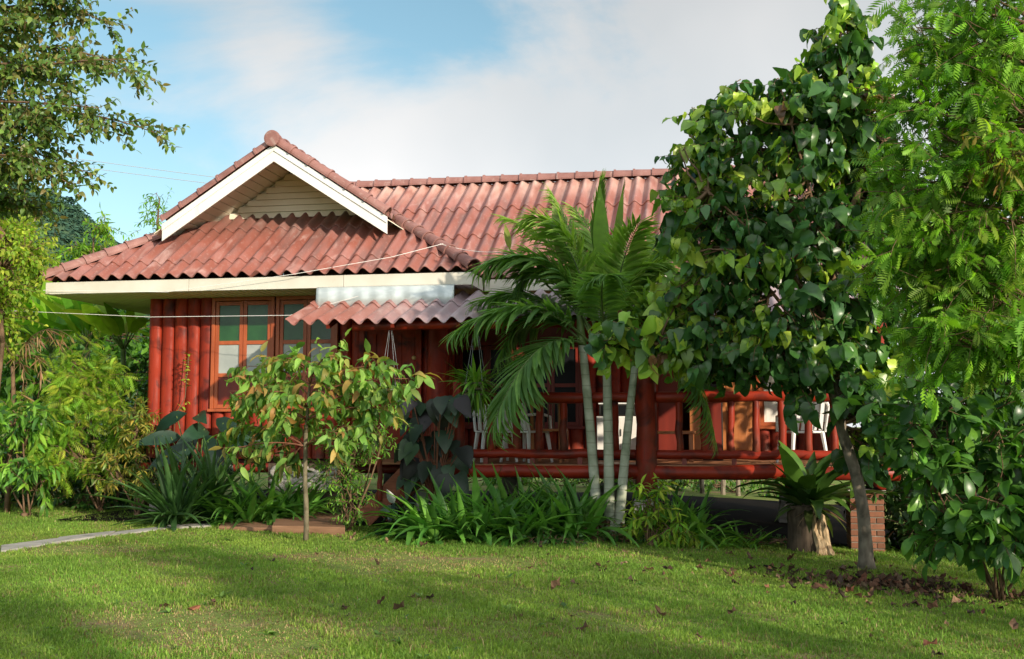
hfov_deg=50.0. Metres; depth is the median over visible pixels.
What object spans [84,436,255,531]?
yucca
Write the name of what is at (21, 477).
cassava shrub
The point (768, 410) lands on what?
window
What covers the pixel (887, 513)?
garden shrub
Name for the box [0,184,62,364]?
garden tree
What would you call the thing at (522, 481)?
garden plant
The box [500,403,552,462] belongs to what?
garden chair
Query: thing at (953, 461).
glossy shrub
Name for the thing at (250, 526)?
timber slab
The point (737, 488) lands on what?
fence post
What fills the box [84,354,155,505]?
garden shrub
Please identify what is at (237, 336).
window
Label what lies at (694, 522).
lily clump
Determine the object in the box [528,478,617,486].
garden plant
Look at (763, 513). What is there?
bare soil
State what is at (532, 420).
wooden chair
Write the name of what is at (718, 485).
garden plant
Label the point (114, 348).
background tree
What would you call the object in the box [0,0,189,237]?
broadleaf tree
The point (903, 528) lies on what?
garden shrub
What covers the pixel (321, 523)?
timber slab
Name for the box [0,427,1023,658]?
ground
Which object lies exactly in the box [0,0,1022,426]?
sky
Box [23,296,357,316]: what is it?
overhead wire
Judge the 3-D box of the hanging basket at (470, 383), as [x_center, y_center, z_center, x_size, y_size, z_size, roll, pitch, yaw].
[-0.468,0.544,14.367,0.933,1.411,0.912,-4,-6,37]
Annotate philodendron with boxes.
[134,410,264,512]
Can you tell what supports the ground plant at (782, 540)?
on the ground at (580, 487)
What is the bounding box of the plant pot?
[416,500,448,510]
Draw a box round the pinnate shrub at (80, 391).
[0,324,150,511]
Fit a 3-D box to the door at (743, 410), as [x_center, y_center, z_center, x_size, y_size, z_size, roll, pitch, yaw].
[3.494,1.071,17.115,0.548,1.850,0.076,-1,-5,10]
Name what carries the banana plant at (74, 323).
on the ground at (580, 487)
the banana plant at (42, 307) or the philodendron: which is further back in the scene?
the banana plant at (42, 307)
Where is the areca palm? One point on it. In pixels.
(600, 272)
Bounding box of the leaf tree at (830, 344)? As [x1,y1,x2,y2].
[583,0,931,569]
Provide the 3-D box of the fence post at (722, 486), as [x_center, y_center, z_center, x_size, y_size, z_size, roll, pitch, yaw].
[4.383,2.985,22.816,0.109,1.001,0.098,1,-5,-11]
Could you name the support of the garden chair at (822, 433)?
on the house
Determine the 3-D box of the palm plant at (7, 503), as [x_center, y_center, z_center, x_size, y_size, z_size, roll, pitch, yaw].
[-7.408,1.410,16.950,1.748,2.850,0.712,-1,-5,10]
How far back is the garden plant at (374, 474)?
25.23 m
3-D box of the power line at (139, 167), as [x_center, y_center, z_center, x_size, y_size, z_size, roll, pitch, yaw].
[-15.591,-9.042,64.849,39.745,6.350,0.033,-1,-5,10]
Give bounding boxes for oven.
[598,403,635,415]
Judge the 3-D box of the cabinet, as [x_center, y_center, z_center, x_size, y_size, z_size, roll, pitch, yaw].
[1.572,1.587,16.040,0.627,0.635,0.522,-1,-5,10]
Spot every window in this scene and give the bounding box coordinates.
[207,296,275,411]
[275,295,339,411]
[455,342,518,428]
[519,341,584,428]
[756,376,829,428]
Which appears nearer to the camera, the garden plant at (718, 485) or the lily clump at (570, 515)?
the lily clump at (570, 515)
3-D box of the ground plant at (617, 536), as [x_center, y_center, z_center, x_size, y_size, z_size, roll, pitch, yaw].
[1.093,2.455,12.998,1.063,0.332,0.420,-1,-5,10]
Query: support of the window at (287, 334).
in the house
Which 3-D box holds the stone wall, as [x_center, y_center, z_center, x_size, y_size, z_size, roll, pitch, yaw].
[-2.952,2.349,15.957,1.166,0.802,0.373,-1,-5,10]
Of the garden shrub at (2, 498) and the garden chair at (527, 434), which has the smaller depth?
the garden chair at (527, 434)
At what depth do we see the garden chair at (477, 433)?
15.45 m
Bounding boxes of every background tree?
[0,307,101,428]
[3,332,34,369]
[43,304,149,453]
[104,322,149,405]
[802,188,1023,440]
[892,76,1023,439]
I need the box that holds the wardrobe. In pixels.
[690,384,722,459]
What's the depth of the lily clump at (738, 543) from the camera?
12.94 m
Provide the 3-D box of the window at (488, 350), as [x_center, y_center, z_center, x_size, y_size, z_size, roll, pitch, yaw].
[-0.400,0.908,17.812,1.099,1.405,0.170,-1,-5,10]
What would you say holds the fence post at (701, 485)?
on the ground at (580, 487)
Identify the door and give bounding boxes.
[366,330,415,458]
[722,382,753,450]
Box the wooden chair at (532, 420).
[530,403,567,462]
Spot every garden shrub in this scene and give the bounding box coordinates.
[0,410,54,507]
[4,416,117,505]
[50,426,157,509]
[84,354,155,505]
[835,470,999,555]
[839,441,977,545]
[895,365,1007,511]
[975,388,1023,501]
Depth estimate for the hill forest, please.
490.34 m
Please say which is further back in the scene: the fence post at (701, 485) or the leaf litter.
the fence post at (701, 485)
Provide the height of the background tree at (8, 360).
4.986 m
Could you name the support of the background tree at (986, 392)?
on the ground at (580, 487)
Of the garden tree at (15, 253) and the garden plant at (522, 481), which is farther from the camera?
the garden plant at (522, 481)
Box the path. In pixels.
[1,523,210,551]
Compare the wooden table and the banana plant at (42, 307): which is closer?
the wooden table
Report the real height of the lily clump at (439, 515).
1.406 m
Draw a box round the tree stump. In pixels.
[787,504,834,555]
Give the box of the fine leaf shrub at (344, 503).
[301,398,412,531]
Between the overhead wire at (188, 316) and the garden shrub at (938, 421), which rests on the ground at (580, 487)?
the garden shrub at (938, 421)
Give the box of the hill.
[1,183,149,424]
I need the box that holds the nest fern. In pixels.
[730,441,898,536]
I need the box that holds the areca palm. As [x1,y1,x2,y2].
[438,171,717,534]
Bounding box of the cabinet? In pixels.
[597,416,636,459]
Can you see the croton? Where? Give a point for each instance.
(130, 436)
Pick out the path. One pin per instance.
(38, 543)
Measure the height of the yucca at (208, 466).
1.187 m
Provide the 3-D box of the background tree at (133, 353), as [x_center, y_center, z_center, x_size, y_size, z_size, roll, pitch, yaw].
[-10.231,1.534,31.131,4.512,5.074,3.376,-1,-5,10]
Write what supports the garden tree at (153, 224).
on the ground at (580, 487)
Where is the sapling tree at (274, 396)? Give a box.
[207,328,441,539]
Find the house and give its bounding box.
[38,130,905,551]
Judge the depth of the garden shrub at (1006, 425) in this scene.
12.70 m
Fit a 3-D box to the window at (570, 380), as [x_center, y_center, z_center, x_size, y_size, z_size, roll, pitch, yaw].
[0.627,0.892,17.626,1.089,1.405,0.170,-1,-5,10]
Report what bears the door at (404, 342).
in the house
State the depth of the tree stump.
12.82 m
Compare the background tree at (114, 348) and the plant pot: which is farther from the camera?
the background tree at (114, 348)
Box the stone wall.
[268,463,345,512]
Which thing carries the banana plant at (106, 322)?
on the ground at (580, 487)
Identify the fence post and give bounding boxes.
[699,480,704,493]
[720,480,725,494]
[736,480,740,495]
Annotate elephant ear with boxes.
[394,394,473,500]
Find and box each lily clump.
[162,461,346,528]
[349,459,556,546]
[453,460,638,547]
[617,481,768,551]
[698,521,781,551]
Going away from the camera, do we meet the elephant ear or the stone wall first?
the elephant ear
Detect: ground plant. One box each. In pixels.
[497,528,587,546]
[577,524,646,544]
[721,525,786,545]
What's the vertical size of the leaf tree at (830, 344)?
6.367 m
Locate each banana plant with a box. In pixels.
[3,265,77,424]
[4,281,148,502]
[61,302,149,505]
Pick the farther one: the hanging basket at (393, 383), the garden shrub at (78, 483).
the garden shrub at (78, 483)
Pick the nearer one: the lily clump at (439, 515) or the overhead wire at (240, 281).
the lily clump at (439, 515)
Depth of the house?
16.93 m
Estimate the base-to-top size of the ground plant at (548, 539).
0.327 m
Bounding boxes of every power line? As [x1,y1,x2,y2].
[62,156,211,176]
[64,164,203,182]
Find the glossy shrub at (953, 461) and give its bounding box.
[848,358,1023,600]
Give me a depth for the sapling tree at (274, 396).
12.88 m
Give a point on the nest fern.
(809, 484)
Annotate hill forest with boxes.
[0,179,149,407]
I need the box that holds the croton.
[76,396,171,514]
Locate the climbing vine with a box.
[174,353,190,442]
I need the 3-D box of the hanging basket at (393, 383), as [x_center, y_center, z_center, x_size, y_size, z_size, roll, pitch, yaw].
[-1.681,0.417,14.758,0.655,1.088,0.509,-2,-5,24]
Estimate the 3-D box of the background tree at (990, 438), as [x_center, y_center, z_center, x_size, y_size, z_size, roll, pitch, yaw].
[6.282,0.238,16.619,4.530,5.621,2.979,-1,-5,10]
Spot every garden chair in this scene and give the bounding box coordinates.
[472,404,517,461]
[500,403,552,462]
[775,402,829,462]
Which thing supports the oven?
on the cabinet
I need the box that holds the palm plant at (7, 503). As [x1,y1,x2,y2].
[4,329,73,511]
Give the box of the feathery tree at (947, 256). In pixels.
[829,0,1023,423]
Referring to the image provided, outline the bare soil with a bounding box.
[58,489,900,548]
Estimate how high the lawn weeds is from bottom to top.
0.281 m
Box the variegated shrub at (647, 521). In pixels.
[618,472,705,548]
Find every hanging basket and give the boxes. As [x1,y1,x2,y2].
[378,330,405,389]
[436,323,502,422]
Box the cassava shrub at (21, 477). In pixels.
[0,389,85,516]
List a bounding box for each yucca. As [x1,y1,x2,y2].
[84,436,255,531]
[132,432,279,514]
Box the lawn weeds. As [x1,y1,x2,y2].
[47,532,1015,658]
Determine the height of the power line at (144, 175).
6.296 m
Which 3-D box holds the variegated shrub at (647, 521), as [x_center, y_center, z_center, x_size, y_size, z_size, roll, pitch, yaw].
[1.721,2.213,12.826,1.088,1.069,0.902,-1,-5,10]
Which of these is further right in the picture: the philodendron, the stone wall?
the stone wall
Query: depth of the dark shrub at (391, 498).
13.45 m
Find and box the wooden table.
[657,431,694,461]
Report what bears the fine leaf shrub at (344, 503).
on the ground at (580, 487)
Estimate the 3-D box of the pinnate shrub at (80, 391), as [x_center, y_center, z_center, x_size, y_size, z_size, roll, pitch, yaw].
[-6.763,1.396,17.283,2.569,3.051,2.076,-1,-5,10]
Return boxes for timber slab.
[218,520,272,530]
[272,511,344,534]
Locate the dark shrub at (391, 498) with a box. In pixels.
[373,489,420,536]
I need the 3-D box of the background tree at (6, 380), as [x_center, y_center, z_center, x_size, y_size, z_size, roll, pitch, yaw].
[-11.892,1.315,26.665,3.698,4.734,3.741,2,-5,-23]
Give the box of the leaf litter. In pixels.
[159,532,1023,655]
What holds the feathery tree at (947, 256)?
on the ground at (580, 487)
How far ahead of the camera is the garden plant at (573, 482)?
24.10 m
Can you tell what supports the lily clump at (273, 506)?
on the ground at (580, 487)
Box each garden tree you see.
[0,184,60,386]
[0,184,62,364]
[35,204,125,431]
[124,185,171,471]
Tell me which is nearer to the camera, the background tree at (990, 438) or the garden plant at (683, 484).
the background tree at (990, 438)
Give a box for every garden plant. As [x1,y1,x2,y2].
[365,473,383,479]
[479,477,546,485]
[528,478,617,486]
[571,479,662,487]
[614,479,714,491]
[690,480,766,492]
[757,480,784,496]
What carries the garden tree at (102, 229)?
on the ground at (580, 487)

